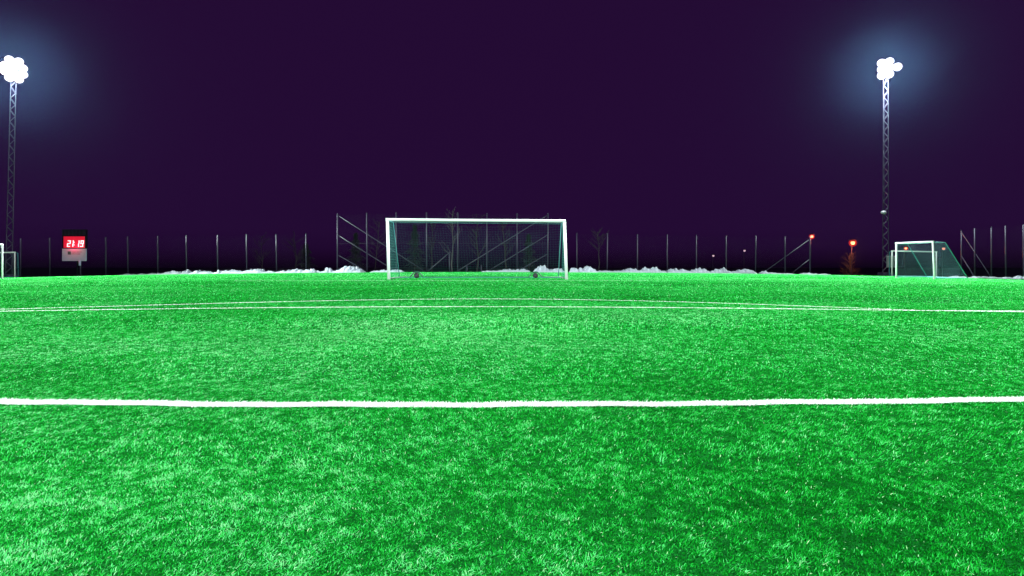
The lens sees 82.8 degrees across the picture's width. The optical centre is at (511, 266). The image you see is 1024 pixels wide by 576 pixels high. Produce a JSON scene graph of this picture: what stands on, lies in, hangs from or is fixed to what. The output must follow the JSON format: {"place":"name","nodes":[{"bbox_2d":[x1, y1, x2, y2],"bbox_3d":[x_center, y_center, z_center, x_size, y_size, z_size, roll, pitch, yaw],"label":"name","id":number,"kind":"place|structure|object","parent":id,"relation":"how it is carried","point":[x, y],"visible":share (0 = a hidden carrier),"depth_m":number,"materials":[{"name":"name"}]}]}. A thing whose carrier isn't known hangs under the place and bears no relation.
{"place":"outdoors","nodes":[
{"label":"outdoors","id":0,"kind":"place"},
{"bbox_2d":[0,267,1022,277],"bbox_3d":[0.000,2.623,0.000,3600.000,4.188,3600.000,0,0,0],"label":"ground","id":1,"kind":"structure","parent":0,"point":[980,272],"depth_m":632.53,"materials":[{"name":"soil"}]},
{"bbox_2d":[0,55,27,277],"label":"floodlight mast","id":2,"kind":"object","parent":1,"relation":"on","point":[13,73],"visible":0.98,"depth_m":49.86,"materials":[{"name":"metal"}]},
{"bbox_2d":[249,235,271,268],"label":"bare tree","id":3,"kind":"object","parent":1,"relation":"on","point":[258,258],"visible":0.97,"depth_m":53.94,"materials":[{"name":"brown plant"}]},
{"bbox_2d":[283,231,305,268],"bbox_3d":[-19.884,-1.035,52.821,2.126,4.504,2.296,0,0,-18],"label":"bare tree","id":4,"kind":"object","parent":1,"relation":"on","point":[294,245],"visible":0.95,"depth_m":52.97,"materials":[{"name":"brown plant"}]},
{"bbox_2d":[297,244,316,270],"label":"conifer","id":5,"kind":"object","parent":1,"relation":"on","point":[304,255],"visible":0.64,"depth_m":55.89,"materials":[{"name":"green plant"}]},
{"bbox_2d":[345,233,369,268],"bbox_3d":[-14.860,-0.741,55.025,3.502,4.908,3.255,0,0,0],"label":"conifer","id":6,"kind":"object","parent":1,"relation":"on","point":[355,259],"visible":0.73,"depth_m":54.89,"materials":[{"name":"green plant"}]},
{"bbox_2d":[361,221,392,270],"bbox_3d":[-12.147,-1.647,52.112,3.147,5.168,1.794,0,0,-17],"label":"bare tree","id":7,"kind":"object","parent":1,"relation":"on","point":[375,245],"visible":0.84,"depth_m":51.98,"materials":[{"name":"brown plant"}]},
{"bbox_2d":[403,224,427,271],"bbox_3d":[-9.040,-1.301,53.522,3.146,5.113,3.010,0,0,32],"label":"conifer","id":8,"kind":"object","parent":1,"relation":"on","point":[415,241],"visible":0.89,"depth_m":53.40,"materials":[{"name":"green plant"}]},
{"bbox_2d":[419,221,435,271],"bbox_3d":[-7.468,-1.709,53.023,1.411,5.683,1.882,0,0,12],"label":"bare tree","id":9,"kind":"object","parent":1,"relation":"on","point":[431,243],"visible":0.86,"depth_m":52.99,"materials":[{"name":"brown plant"}]},
{"bbox_2d":[441,209,461,271],"bbox_3d":[-5.526,-2.220,51.195,2.261,6.090,2.251,0,0,0],"label":"bare tree","id":10,"kind":"object","parent":1,"relation":"on","point":[452,227],"visible":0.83,"depth_m":51.47,"materials":[{"name":"brown plant"}]},
{"bbox_2d":[465,214,488,271],"bbox_3d":[-3.047,-1.856,52.445,2.762,5.742,1.894,0,0,12],"label":"bare tree","id":11,"kind":"object","parent":1,"relation":"on","point":[478,253],"visible":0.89,"depth_m":52.45,"materials":[{"name":"brown plant"}]},
{"bbox_2d":[123,267,830,274],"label":"snow","id":12,"kind":"structure","parent":1,"relation":"on","point":[651,270],"depth_m":46.84,"materials":[{"name":"white snow"}]},
{"bbox_2d":[497,222,514,269],"bbox_3d":[-0.524,-1.685,53.113,2.070,5.616,2.350,0,0,0],"label":"bare tree","id":13,"kind":"object","parent":1,"relation":"on","point":[504,245],"visible":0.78,"depth_m":52.97,"materials":[{"name":"brown plant"}]},
{"bbox_2d":[0,272,1023,575],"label":"artificial turf","id":14,"kind":"structure","parent":1,"relation":"on","point":[498,540],"depth_m":1.94,"materials":[{"name":"green plastic"}]},
{"bbox_2d":[0,244,3,278],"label":"training goal","id":15,"kind":"object","parent":14,"relation":"on","point":[1,248],"visible":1,"depth_m":35.55,"materials":[{"name":"white paint"}]},
{"bbox_2d":[0,252,18,277],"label":"training goal","id":16,"kind":"object","parent":14,"relation":"on","point":[14,263],"visible":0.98,"depth_m":44.46,"materials":[{"name":"white paint"}]},
{"bbox_2d":[62,229,87,275],"bbox_3d":[-35.392,-1.076,47.026,1.941,3.801,0.289,0,0,0],"label":"scoreboard","id":17,"kind":"object","parent":14,"relation":"on","point":[75,244],"visible":0.98,"depth_m":46.95,"materials":[{"name":"metal"}]},
{"bbox_2d":[5,233,306,276],"bbox_3d":[-31.160,-0.826,47.800,28.548,3.778,0.100,0,0,0],"label":"wire fence","id":18,"kind":"object","parent":14,"relation":"on","point":[155,257],"visible":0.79,"depth_m":47.77,"materials":[{"name":"metal"}]},
{"bbox_2d":[302,269,317,272],"bbox_3d":[-16.114,0.384,46.450,1.330,0.364,1.000,0,0,0],"label":"snow heap","id":19,"kind":"object","parent":14,"relation":"on","point":[310,271],"visible":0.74,"depth_m":46.15,"materials":[{"name":"white snow"}]},
{"bbox_2d":[323,268,332,272],"bbox_3d":[-14.631,0.325,46.450,0.818,0.453,0.900,0,0,0],"label":"snow heap","id":20,"kind":"object","parent":14,"relation":"on","point":[328,270],"visible":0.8,"depth_m":46.10,"materials":[{"name":"white snow"}]},
{"bbox_2d":[332,266,364,272],"bbox_3d":[-12.980,0.253,46.400,2.657,0.588,1.300,0,0,0],"label":"snow heap","id":21,"kind":"object","parent":14,"relation":"on","point":[347,269],"visible":0.91,"depth_m":45.95,"materials":[{"name":"white snow"}]},
{"bbox_2d":[337,212,548,271],"bbox_3d":[-5.708,-1.940,47.768,17.437,4.971,0.286,0,0,0],"label":"ball stop fence","id":22,"kind":"object","parent":14,"relation":"on","point":[466,266],"visible":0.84,"depth_m":47.84,"materials":[{"name":"metal"}]},
{"bbox_2d":[386,218,567,278],"bbox_3d":[-1.472,-0.731,25.537,7.654,2.575,2.395,0,0,0],"label":"football goal","id":23,"kind":"object","parent":14,"relation":"on","point":[528,221],"visible":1,"depth_m":24.40,"materials":[{"name":"white paint"}]},
{"bbox_2d":[0,396,1023,407],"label":"pitch marking","id":24,"kind":"object","parent":14,"relation":"on","point":[272,404],"visible":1,"depth_m":2.31,"materials":[{"name":"white paint"}]},
{"bbox_2d":[2,306,1023,311],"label":"pitch marking","id":25,"kind":"object","parent":14,"relation":"on","point":[532,306],"visible":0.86,"depth_m":7.61,"materials":[{"name":"white paint"}]},
{"bbox_2d":[17,298,1020,310],"bbox_3d":[-1.037,0.577,8.435,28.477,0.085,2.658,0,0,0],"label":"pitch marking","id":26,"kind":"object","parent":14,"relation":"on","point":[533,298],"visible":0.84,"depth_m":8.30,"materials":[{"name":"white paint"}]},
{"bbox_2d":[533,265,564,271],"bbox_3d":[2.862,0.200,46.400,2.862,0.626,1.300,0,0,0],"label":"snow heap","id":27,"kind":"object","parent":14,"relation":"on","point":[540,268],"visible":0.77,"depth_m":45.97,"materials":[{"name":"white snow"}]},
{"bbox_2d":[569,266,596,271],"bbox_3d":[5.723,0.226,46.400,2.351,0.597,1.200,0,0,0],"label":"snow heap","id":28,"kind":"object","parent":14,"relation":"on","point":[587,269],"visible":0.9,"depth_m":46.07,"materials":[{"name":"white snow"}]},
{"bbox_2d":[889,250,936,276],"bbox_3d":[30.797,-0.190,44.650,3.483,2.042,0.388,0,0,0],"label":"training goal","id":29,"kind":"object","parent":14,"relation":"on","point":[892,262],"visible":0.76,"depth_m":44.54,"materials":[{"name":"white paint"}]},
{"bbox_2d":[895,241,967,278],"bbox_3d":[25.137,-0.373,34.906,2.229,2.221,3.115,0,0,0],"label":"training goal","id":30,"kind":"object","parent":14,"relation":"on","point":[933,266],"visible":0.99,"depth_m":34.43,"materials":[{"name":"white paint"}]},
{"bbox_2d":[951,276,1023,278],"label":"snow","id":31,"kind":"structure","parent":14,"relation":"on","point":[1018,277],"depth_m":40.71,"materials":[{"name":"white snow"}]},
{"bbox_2d":[961,225,1023,276],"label":"ball stop fence","id":32,"kind":"object","parent":14,"relation":"on","point":[991,253],"visible":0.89,"depth_m":45.52,"materials":[{"name":"metal"}]},
{"bbox_2d":[519,234,536,271],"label":"conifer","id":33,"kind":"object","parent":1,"relation":"on","point":[527,243],"visible":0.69,"depth_m":55.90,"materials":[{"name":"green plant"}]},
{"bbox_2d":[589,230,608,270],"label":"bare tree","id":34,"kind":"object","parent":1,"relation":"on","point":[598,243],"visible":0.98,"depth_m":52.98,"materials":[{"name":"brown plant"}]},
{"bbox_2d":[576,233,810,273],"bbox_3d":[14.913,-1.016,47.827,19.284,3.451,0.154,0,0,0],"label":"wire fence","id":35,"kind":"object","parent":1,"relation":"on","point":[809,260],"visible":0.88,"depth_m":47.77,"materials":[{"name":"metal"}]},
{"bbox_2d":[838,252,861,274],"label":"bare tree","id":36,"kind":"object","parent":1,"relation":"on","point":[848,264],"visible":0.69,"depth_m":86.00,"materials":[{"name":"plant"}]},
{"bbox_2d":[850,239,855,274],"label":"street lamp","id":37,"kind":"object","parent":1,"relation":"on","point":[852,242],"visible":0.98,"depth_m":84.26,"materials":[{"name":"metal"}]},
{"bbox_2d":[877,57,902,275],"bbox_3d":[32.342,-8.543,49.842,1.836,18.784,1.301,0,0,25],"label":"floodlight mast","id":38,"kind":"object","parent":1,"relation":"on","point":[886,67],"visible":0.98,"depth_m":49.78,"materials":[{"name":"metal"}]},
{"bbox_2d":[904,246,907,274],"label":"street lamp","id":39,"kind":"object","parent":1,"relation":"on","point":[904,258],"visible":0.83,"depth_m":92.27,"materials":[{"name":"metal"}]},
{"bbox_2d":[942,247,944,275],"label":"street lamp","id":40,"kind":"object","parent":1,"relation":"on","point":[942,259],"visible":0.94,"depth_m":92.25,"materials":[{"name":"metal"}]},
{"bbox_2d":[0,0,1023,267],"label":"sky","id":41,"kind":"structure","parent":0,"point":[169,120],"materials":[{"name":"purple"}]}
]}

